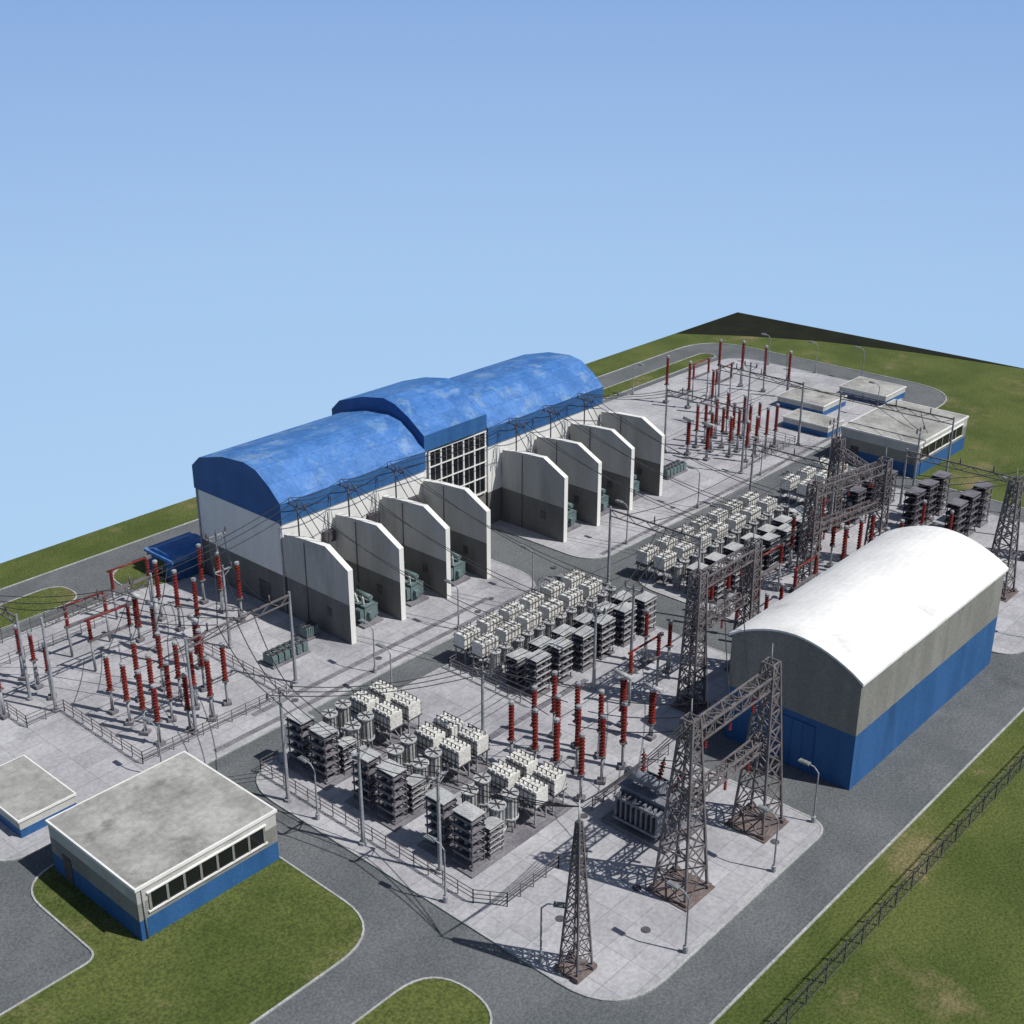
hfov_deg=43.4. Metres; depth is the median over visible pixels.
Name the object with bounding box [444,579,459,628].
street lamp
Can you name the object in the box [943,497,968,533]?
equipment rack
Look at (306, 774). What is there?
equipment plinth
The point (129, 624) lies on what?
disconnect switch
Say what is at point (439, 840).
steel utility pole
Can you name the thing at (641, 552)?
capacitor bank
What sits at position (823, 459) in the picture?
capacitor bank
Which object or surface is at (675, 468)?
cooling radiator bank
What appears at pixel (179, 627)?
insulator post
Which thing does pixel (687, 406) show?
insulator post
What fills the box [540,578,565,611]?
capacitor bank
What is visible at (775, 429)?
insulator post
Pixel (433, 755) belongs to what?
air core reactor
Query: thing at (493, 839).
equipment rack
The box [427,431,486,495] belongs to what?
windows
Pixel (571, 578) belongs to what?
capacitor bank
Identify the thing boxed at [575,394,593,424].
busbar support bracket
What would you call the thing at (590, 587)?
capacitor bank
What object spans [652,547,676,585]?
capacitor bank
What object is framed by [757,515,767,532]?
air core reactor
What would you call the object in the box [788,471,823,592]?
lattice tower
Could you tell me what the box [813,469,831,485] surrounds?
capacitor bank
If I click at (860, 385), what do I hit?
flat roof outbuilding
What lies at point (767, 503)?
capacitor bank
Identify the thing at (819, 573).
insulator post
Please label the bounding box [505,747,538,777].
capacitor bank
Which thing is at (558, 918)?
manhole cover
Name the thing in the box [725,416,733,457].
insulator post
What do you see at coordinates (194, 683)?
insulator post
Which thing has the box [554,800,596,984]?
lattice tower
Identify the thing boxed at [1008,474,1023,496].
lattice gantry beam
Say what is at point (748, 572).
lattice tower
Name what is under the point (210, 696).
insulator post
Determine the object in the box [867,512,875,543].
insulator post
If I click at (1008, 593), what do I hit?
lattice tower
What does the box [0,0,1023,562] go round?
sky
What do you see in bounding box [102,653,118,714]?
insulator post
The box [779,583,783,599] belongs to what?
insulator post
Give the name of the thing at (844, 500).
equipment rack
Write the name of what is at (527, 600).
capacitor bank
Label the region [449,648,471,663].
metal railing
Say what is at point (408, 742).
air core reactor
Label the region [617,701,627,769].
insulator post
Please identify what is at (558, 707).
insulator post
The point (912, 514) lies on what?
equipment rack
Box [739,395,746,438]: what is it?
insulator post
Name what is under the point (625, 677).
current transformer
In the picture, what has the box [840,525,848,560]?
insulator post
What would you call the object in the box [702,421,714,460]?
current transformer
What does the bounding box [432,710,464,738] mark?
capacitor bank
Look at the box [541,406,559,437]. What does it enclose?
busbar support bracket
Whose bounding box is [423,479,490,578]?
fire wall
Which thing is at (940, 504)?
equipment rack
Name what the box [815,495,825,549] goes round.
insulator post
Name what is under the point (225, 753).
kerb
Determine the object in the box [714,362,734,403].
disconnect switch
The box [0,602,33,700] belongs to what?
steel portal frame
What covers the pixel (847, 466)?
capacitor bank
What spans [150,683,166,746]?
insulator post
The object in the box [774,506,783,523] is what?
air core reactor
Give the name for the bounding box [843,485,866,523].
equipment rack
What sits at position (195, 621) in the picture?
current transformer
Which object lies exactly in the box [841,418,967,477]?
walls
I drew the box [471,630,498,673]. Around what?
capacitor bank
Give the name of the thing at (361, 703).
capacitor bank
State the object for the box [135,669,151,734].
insulator post
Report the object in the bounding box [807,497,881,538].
lattice gantry beam
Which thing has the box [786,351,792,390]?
insulator post
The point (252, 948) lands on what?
grass verge
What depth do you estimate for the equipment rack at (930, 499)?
148.51 m
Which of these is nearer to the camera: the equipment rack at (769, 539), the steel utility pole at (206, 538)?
the steel utility pole at (206, 538)
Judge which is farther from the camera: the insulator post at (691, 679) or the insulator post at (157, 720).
the insulator post at (691, 679)
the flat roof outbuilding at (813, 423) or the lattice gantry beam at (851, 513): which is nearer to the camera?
the lattice gantry beam at (851, 513)
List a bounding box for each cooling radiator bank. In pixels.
[261,636,310,669]
[298,620,319,641]
[663,459,687,479]
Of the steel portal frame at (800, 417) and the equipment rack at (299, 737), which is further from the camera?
the steel portal frame at (800, 417)
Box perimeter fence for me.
[768,752,1023,1023]
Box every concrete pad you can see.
[0,560,533,858]
[259,604,820,998]
[491,359,900,557]
[640,480,1023,652]
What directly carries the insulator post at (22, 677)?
on the concrete pad at (84, 761)
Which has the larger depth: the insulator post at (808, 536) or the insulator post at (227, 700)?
the insulator post at (808, 536)
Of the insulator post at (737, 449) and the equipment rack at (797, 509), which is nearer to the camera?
the equipment rack at (797, 509)
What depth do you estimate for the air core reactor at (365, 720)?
104.78 m
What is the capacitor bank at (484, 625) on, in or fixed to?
on the concrete pad at (630, 958)
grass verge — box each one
[0,587,75,627]
[0,858,362,1023]
[114,559,171,589]
[355,979,489,1023]
[603,354,714,397]
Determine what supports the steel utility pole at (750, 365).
on the concrete pad at (586, 540)
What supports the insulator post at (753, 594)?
on the concrete pad at (1009, 634)
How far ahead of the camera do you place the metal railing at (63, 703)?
110.27 m
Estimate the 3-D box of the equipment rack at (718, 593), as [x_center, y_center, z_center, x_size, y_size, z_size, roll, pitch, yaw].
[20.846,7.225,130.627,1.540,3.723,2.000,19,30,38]
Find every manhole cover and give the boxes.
[555,915,563,921]
[580,813,587,818]
[632,885,641,890]
[641,926,650,932]
[770,839,778,844]
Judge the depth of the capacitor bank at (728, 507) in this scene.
146.47 m
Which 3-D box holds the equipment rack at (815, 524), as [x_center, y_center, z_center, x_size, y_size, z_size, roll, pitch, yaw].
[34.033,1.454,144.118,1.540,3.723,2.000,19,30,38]
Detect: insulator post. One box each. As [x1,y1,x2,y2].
[0,682,9,719]
[13,624,29,679]
[27,631,43,688]
[41,642,56,699]
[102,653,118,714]
[119,662,134,724]
[130,639,145,701]
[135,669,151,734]
[145,654,159,712]
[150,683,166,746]
[152,560,166,620]
[154,631,165,690]
[163,661,176,721]
[171,569,185,630]
[171,641,183,701]
[181,672,193,732]
[188,648,199,709]
[191,577,204,638]
[195,628,207,691]
[196,543,208,603]
[203,656,217,720]
[214,552,224,612]
[219,643,231,705]
[234,561,245,621]
[507,700,515,751]
[528,685,539,750]
[531,707,538,757]
[548,670,557,737]
[552,717,559,767]
[553,694,562,761]
[571,681,581,747]
[572,704,581,773]
[575,732,585,801]
[594,689,604,758]
[597,713,606,784]
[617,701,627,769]
[640,609,649,662]
[663,355,669,402]
[663,619,673,673]
[685,361,691,408]
[685,630,694,681]
[692,403,699,447]
[701,402,707,442]
[707,578,714,625]
[708,369,715,413]
[708,411,714,452]
[712,397,718,438]
[715,339,721,380]
[719,407,725,447]
[721,562,731,615]
[723,391,730,434]
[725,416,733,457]
[731,402,736,443]
[732,585,739,630]
[733,409,741,452]
[738,340,745,386]
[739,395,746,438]
[743,420,750,461]
[748,404,752,446]
[751,416,759,456]
[752,574,758,617]
[757,401,761,442]
[761,345,767,391]
[761,407,769,451]
[764,593,769,609]
[771,403,779,446]
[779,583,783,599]
[785,513,796,567]
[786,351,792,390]
[803,504,812,558]
[811,521,822,574]
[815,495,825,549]
[827,511,837,567]
[840,502,851,557]
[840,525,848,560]
[856,518,864,550]
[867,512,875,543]
[899,519,904,527]
[918,500,926,525]
[948,510,953,529]
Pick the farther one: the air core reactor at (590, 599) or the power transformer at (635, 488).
the power transformer at (635, 488)
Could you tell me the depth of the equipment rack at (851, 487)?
153.00 m
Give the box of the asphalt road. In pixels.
[0,344,1023,1023]
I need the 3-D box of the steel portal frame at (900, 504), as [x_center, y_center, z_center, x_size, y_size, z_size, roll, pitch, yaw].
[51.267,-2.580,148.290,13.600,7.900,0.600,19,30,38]
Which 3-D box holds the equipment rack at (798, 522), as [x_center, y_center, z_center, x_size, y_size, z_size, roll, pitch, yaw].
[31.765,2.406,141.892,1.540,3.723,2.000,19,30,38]
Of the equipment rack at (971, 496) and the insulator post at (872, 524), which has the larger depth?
the equipment rack at (971, 496)
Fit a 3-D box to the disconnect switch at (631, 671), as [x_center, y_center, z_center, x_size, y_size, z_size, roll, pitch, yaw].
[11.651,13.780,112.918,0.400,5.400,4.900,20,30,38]
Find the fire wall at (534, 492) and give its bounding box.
[502,449,567,542]
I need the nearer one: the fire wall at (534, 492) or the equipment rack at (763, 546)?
the equipment rack at (763, 546)
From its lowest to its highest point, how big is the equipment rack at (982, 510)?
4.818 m
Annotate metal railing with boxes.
[0,566,166,642]
[0,617,141,758]
[141,640,286,763]
[259,750,587,906]
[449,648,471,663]
[449,658,531,702]
[592,743,668,809]
[714,415,795,467]
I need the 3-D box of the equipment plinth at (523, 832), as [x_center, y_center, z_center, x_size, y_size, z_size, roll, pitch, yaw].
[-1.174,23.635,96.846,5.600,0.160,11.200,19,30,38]
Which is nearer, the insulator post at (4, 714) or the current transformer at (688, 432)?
the insulator post at (4, 714)
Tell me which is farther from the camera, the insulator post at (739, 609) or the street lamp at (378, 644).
the insulator post at (739, 609)
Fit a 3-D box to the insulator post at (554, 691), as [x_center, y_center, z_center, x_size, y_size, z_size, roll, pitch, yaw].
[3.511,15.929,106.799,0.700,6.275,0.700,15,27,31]
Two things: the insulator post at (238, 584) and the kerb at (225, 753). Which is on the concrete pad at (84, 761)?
the insulator post at (238, 584)
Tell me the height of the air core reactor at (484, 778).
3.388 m
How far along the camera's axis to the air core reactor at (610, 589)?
127.45 m
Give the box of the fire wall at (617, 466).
[570,422,634,510]
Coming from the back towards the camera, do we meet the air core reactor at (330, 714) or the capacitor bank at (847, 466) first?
the capacitor bank at (847, 466)
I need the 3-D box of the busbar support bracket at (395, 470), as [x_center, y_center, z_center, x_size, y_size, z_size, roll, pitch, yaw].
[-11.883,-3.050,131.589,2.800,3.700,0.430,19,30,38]
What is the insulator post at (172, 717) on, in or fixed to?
on the concrete pad at (84, 761)
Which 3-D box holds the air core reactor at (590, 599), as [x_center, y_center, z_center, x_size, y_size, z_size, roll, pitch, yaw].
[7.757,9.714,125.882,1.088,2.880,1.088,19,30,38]
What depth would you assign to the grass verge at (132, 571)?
136.81 m
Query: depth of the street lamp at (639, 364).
192.48 m
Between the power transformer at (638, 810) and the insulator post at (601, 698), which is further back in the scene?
the insulator post at (601, 698)
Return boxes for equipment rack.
[285,709,316,770]
[308,721,341,784]
[335,736,356,774]
[350,744,382,810]
[375,758,409,825]
[403,773,425,814]
[424,787,457,853]
[452,801,486,871]
[481,815,503,859]
[505,647,531,688]
[524,649,551,698]
[528,635,553,669]
[546,637,572,684]
[551,624,575,661]
[570,625,593,672]
[572,612,593,638]
[590,614,615,659]
[593,601,616,632]
[611,590,632,615]
[611,601,636,647]
[635,591,656,635]
[684,561,708,594]
[704,551,725,573]
[708,563,726,604]
[722,542,743,563]
[725,553,746,593]
[740,533,760,550]
[744,542,764,581]
[757,524,777,541]
[760,532,780,573]
[772,514,791,533]
[774,523,796,563]
[789,506,808,523]
[791,514,808,553]
[807,507,826,543]
[827,489,846,514]
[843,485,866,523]
[844,479,862,506]
[861,477,882,513]
[880,469,897,505]
[901,486,925,526]
[918,479,938,524]
[931,470,951,515]
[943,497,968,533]
[959,489,980,536]
[972,480,993,527]
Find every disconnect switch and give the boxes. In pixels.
[61,588,110,656]
[84,601,133,670]
[106,554,151,618]
[627,631,663,704]
[691,357,711,398]
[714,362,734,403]
[757,541,785,594]
[792,552,820,590]
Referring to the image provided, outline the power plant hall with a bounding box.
[192,352,602,613]
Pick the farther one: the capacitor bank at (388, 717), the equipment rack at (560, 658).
the equipment rack at (560, 658)
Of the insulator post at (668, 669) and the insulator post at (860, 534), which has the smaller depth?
the insulator post at (668, 669)
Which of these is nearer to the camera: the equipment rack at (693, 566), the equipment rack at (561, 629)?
the equipment rack at (561, 629)
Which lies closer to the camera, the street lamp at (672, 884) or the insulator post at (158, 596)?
the street lamp at (672, 884)
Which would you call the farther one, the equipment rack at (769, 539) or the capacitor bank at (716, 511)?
the capacitor bank at (716, 511)
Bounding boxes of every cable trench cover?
[213,573,563,751]
[251,597,489,715]
[489,679,588,740]
[600,431,841,554]
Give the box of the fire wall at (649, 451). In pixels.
[601,411,664,495]
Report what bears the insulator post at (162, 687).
on the concrete pad at (84, 761)
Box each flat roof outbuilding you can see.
[0,755,76,837]
[777,385,846,414]
[782,409,843,437]
[839,376,906,405]
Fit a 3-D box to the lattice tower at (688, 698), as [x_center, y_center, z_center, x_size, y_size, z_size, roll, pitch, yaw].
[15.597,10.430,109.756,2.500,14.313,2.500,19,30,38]
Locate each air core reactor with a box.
[321,708,338,738]
[335,699,350,737]
[344,721,361,749]
[357,711,374,748]
[387,744,403,765]
[400,733,416,774]
[412,757,429,792]
[425,747,441,788]
[460,784,478,806]
[473,772,490,814]
[488,799,506,841]
[489,647,500,678]
[499,642,510,671]
[501,787,518,832]
[513,635,524,649]
[522,629,533,650]
[534,624,545,638]
[544,619,554,637]
[555,612,566,626]
[566,607,576,625]
[577,601,586,615]
[586,596,596,613]
[597,590,607,603]
[605,585,615,602]
[672,563,682,590]
[679,557,689,585]
[691,552,698,563]
[696,548,705,562]
[709,542,718,553]
[714,538,723,553]
[725,534,735,545]
[731,528,740,543]
[742,524,751,541]
[749,520,758,533]
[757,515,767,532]
[763,511,772,524]
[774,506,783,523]
[780,503,789,515]
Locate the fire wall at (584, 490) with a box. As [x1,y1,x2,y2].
[537,435,601,525]
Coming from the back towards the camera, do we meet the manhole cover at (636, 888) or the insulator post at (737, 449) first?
the insulator post at (737, 449)
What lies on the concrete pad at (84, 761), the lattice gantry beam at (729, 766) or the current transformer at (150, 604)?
the current transformer at (150, 604)
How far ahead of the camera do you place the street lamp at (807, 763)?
96.25 m
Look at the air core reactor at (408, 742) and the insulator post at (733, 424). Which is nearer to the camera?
the air core reactor at (408, 742)
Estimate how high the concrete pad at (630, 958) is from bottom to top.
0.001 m
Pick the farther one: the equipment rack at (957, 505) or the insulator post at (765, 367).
the insulator post at (765, 367)
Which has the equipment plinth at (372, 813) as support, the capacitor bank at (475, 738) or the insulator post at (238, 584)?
the capacitor bank at (475, 738)
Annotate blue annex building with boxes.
[144,532,203,581]
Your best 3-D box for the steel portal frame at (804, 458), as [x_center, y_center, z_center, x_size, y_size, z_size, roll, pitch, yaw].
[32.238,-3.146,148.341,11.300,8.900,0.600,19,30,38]
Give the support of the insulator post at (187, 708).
on the concrete pad at (84, 761)
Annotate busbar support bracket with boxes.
[286,499,305,535]
[337,480,356,516]
[385,463,403,497]
[506,419,524,450]
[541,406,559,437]
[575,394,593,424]
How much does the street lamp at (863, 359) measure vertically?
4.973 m
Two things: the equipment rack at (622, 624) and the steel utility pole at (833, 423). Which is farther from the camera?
the steel utility pole at (833, 423)
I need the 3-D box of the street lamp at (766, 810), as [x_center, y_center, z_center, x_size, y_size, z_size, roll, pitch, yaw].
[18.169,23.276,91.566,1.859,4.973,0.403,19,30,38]
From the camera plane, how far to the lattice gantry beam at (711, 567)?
110.69 m
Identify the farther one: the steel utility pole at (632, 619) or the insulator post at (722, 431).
the insulator post at (722, 431)
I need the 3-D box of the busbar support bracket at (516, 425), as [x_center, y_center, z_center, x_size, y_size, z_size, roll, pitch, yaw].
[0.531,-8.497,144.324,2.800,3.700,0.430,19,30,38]
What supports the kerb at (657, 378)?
on the asphalt road
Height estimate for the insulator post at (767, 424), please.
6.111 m
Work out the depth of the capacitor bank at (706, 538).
138.40 m
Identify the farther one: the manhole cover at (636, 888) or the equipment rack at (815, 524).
the equipment rack at (815, 524)
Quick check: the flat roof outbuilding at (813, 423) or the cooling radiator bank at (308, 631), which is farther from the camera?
the flat roof outbuilding at (813, 423)
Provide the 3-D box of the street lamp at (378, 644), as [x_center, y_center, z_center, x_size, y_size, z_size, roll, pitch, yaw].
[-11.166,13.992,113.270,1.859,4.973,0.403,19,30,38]
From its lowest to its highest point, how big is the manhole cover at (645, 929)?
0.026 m
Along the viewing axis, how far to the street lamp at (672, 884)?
83.43 m
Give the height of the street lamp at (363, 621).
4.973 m
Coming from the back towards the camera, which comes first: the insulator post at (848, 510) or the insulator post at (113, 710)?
the insulator post at (848, 510)
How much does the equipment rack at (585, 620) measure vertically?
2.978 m
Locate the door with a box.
[757,707,815,773]
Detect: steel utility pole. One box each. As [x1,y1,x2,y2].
[205,526,226,608]
[213,561,233,648]
[266,681,292,802]
[346,740,369,846]
[426,763,448,874]
[472,660,492,761]
[586,601,605,690]
[624,580,643,667]
[744,361,757,423]
[829,416,838,456]
[910,425,924,487]
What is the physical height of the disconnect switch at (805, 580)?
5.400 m
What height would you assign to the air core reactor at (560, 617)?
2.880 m
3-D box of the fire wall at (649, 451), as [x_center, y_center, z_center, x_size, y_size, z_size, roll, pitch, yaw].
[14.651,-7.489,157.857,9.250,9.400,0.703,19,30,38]
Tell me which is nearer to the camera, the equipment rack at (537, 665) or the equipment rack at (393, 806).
the equipment rack at (393, 806)
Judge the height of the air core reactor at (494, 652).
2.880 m
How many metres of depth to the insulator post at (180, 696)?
112.18 m
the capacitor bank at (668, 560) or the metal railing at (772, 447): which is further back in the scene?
the metal railing at (772, 447)
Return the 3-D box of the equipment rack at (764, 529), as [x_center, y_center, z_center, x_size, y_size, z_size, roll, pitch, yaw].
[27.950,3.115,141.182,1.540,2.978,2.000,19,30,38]
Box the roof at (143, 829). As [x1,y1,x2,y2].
[45,751,276,892]
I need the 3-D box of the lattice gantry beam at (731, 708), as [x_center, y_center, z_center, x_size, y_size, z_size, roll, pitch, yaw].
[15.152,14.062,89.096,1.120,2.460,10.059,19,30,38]
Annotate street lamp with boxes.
[142,716,161,762]
[297,755,319,820]
[359,619,376,672]
[375,642,391,683]
[423,834,447,903]
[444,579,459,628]
[520,544,533,590]
[538,577,552,590]
[538,901,564,963]
[615,499,627,544]
[632,363,643,393]
[666,880,689,953]
[687,466,699,507]
[751,436,762,475]
[757,804,778,872]
[761,333,770,364]
[798,758,818,822]
[808,341,817,372]
[855,346,864,376]
[868,381,879,405]
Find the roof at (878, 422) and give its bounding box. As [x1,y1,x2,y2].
[841,399,968,445]
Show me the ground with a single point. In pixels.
(942, 943)
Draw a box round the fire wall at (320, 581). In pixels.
[284,533,356,644]
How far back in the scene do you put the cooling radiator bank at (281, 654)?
119.38 m
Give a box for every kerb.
[0,343,1023,1023]
[0,559,535,861]
[0,586,76,629]
[0,856,364,1023]
[113,557,199,591]
[256,600,822,1001]
[351,976,492,1023]
[491,358,901,558]
[603,353,715,399]
[638,478,1023,654]
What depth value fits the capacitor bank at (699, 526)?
141.99 m
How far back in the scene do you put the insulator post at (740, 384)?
195.67 m
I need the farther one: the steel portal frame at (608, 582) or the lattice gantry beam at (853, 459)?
the lattice gantry beam at (853, 459)
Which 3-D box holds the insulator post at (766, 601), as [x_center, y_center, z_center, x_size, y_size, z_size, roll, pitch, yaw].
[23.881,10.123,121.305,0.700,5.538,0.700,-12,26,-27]
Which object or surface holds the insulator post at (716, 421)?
on the concrete pad at (586, 540)
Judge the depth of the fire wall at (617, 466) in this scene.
152.39 m
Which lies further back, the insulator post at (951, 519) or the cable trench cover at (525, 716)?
the insulator post at (951, 519)
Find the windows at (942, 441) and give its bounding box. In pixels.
[920,424,963,459]
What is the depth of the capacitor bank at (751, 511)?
144.97 m
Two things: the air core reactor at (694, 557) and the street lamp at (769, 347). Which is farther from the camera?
the street lamp at (769, 347)
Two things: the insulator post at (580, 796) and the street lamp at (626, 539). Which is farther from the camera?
the street lamp at (626, 539)
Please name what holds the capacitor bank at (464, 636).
on the concrete pad at (630, 958)
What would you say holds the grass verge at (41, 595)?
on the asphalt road
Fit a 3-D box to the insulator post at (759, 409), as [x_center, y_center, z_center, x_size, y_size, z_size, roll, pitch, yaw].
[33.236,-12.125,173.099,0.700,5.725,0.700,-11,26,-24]
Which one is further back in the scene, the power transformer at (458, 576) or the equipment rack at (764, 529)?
the equipment rack at (764, 529)
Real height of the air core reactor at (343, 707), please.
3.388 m
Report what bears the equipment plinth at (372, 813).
on the concrete pad at (630, 958)
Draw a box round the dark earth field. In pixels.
[678,312,1023,368]
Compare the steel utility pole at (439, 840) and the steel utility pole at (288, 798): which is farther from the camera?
the steel utility pole at (288, 798)
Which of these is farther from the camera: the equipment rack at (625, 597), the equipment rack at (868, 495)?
the equipment rack at (868, 495)
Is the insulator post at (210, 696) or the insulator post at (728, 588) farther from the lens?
the insulator post at (728, 588)
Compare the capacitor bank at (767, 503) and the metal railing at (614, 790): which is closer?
the metal railing at (614, 790)
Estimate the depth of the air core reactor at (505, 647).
116.82 m
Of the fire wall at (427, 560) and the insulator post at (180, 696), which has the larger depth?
the fire wall at (427, 560)
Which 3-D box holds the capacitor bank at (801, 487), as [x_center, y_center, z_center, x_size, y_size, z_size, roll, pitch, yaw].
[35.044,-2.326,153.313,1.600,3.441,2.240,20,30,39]
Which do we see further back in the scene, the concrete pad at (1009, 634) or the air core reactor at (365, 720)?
the concrete pad at (1009, 634)
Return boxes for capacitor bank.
[349,688,381,732]
[368,678,397,703]
[372,699,403,746]
[390,689,421,734]
[414,721,446,765]
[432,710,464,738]
[438,734,472,786]
[453,622,480,666]
[457,723,490,773]
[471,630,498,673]
[476,610,502,647]
[487,759,520,805]
[494,617,521,651]
[498,599,524,635]
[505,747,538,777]
[514,772,548,828]
[516,606,542,638]
[519,588,544,623]
[532,761,566,815]
[537,595,563,627]
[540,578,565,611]
[558,585,583,616]
[560,568,585,600]
[577,575,602,600]
[635,541,659,579]
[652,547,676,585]
[655,533,678,562]
[670,538,694,572]
[672,522,694,541]
[689,513,711,532]
[689,529,711,562]
[706,519,728,552]
[707,506,728,523]
[722,497,742,532]
[724,510,746,543]
[738,489,758,508]
[740,502,761,535]
[756,494,777,524]
[778,472,800,504]
[794,476,815,507]
[795,465,816,492]
[813,456,829,470]
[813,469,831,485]
[830,461,848,484]
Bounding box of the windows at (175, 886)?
[146,824,267,912]
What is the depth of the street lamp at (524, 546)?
131.75 m
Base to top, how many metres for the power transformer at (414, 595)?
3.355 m
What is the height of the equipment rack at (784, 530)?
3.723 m
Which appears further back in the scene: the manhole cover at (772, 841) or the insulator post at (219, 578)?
the insulator post at (219, 578)
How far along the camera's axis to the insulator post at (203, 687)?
113.67 m
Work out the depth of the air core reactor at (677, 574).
132.51 m
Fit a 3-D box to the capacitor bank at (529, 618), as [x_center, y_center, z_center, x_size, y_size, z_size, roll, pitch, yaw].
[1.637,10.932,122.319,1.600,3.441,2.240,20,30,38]
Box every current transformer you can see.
[127,590,144,641]
[145,600,162,652]
[187,615,202,668]
[614,669,633,726]
[643,682,663,740]
[683,416,695,454]
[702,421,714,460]
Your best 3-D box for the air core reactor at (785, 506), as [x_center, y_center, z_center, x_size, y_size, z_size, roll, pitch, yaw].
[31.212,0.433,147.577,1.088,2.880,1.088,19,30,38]
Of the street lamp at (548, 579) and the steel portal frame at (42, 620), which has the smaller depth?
the steel portal frame at (42, 620)
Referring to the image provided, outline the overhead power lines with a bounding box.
[0,344,1022,806]
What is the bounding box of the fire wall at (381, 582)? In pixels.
[335,513,405,620]
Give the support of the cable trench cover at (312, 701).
on the concrete pad at (84, 761)
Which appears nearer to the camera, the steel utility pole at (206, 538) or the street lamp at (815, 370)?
the steel utility pole at (206, 538)
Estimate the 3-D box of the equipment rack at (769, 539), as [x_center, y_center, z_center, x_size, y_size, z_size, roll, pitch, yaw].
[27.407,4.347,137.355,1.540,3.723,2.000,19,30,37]
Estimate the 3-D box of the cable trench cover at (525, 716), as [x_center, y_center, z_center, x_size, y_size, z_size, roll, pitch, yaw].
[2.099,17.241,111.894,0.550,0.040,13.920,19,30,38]
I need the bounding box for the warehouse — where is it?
[724,526,1008,789]
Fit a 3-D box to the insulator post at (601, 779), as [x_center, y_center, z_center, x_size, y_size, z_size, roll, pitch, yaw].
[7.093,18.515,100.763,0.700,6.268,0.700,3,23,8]
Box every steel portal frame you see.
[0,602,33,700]
[40,573,163,712]
[184,591,298,735]
[605,506,701,613]
[664,387,746,473]
[717,363,804,445]
[749,442,836,532]
[834,391,954,471]
[898,448,1017,536]
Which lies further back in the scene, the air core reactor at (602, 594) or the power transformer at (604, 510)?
the power transformer at (604, 510)
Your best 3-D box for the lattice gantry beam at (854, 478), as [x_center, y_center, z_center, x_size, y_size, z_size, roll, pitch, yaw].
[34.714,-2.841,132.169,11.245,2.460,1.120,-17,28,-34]
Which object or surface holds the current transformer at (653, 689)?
on the concrete pad at (630, 958)
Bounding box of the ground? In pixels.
[0,317,1023,1023]
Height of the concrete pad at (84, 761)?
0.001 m
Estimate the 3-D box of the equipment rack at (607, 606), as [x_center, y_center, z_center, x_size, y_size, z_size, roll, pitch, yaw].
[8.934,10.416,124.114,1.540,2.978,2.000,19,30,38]
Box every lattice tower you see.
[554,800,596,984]
[645,699,714,912]
[670,558,709,715]
[724,527,762,671]
[724,644,788,843]
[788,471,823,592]
[823,428,845,533]
[864,448,892,544]
[991,469,1022,601]
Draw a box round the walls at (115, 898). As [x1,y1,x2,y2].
[48,814,278,940]
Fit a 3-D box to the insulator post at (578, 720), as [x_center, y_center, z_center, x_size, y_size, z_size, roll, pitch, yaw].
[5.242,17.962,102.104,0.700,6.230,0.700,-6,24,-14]
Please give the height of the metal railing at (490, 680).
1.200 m
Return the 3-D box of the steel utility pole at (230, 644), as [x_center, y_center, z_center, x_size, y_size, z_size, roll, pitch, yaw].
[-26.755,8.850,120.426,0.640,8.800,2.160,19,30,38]
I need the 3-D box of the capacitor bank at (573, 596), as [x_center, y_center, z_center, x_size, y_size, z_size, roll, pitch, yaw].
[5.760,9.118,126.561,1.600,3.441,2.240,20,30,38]
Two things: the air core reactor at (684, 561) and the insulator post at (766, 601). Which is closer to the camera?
the insulator post at (766, 601)
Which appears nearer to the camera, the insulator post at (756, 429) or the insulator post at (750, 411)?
the insulator post at (756, 429)
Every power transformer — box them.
[354,589,383,628]
[404,568,428,606]
[450,551,470,586]
[567,502,580,532]
[600,488,609,516]
[601,748,700,853]
[633,474,643,500]
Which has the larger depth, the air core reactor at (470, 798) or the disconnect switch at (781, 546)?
the disconnect switch at (781, 546)
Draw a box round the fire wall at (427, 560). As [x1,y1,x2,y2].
[382,495,450,598]
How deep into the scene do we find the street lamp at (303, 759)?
96.61 m
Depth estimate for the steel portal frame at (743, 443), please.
163.54 m
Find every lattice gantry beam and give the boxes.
[680,732,766,808]
[683,670,776,748]
[691,588,749,632]
[692,544,758,596]
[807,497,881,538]
[810,460,888,502]
[835,446,884,487]
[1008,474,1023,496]
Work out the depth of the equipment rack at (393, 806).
96.66 m
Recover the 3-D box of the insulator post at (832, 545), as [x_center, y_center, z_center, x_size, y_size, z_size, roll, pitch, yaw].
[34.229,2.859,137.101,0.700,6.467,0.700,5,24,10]
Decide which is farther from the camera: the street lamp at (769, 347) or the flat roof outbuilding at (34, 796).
the street lamp at (769, 347)
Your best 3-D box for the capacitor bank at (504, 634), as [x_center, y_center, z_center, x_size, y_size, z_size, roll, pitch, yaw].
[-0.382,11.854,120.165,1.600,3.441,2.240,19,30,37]
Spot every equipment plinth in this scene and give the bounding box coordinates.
[281,719,416,790]
[345,754,490,831]
[417,791,571,878]
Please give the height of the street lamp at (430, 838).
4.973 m
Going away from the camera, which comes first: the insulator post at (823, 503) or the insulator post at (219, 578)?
the insulator post at (219, 578)
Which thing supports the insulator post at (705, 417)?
on the concrete pad at (586, 540)
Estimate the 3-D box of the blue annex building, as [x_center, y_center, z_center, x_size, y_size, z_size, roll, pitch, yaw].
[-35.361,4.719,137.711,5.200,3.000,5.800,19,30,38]
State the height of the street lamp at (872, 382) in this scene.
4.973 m
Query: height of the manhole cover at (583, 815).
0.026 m
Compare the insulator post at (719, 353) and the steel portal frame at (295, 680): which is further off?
the insulator post at (719, 353)
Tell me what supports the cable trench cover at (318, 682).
on the concrete pad at (84, 761)
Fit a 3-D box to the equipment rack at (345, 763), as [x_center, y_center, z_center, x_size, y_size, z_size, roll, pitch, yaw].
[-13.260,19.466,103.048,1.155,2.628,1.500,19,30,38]

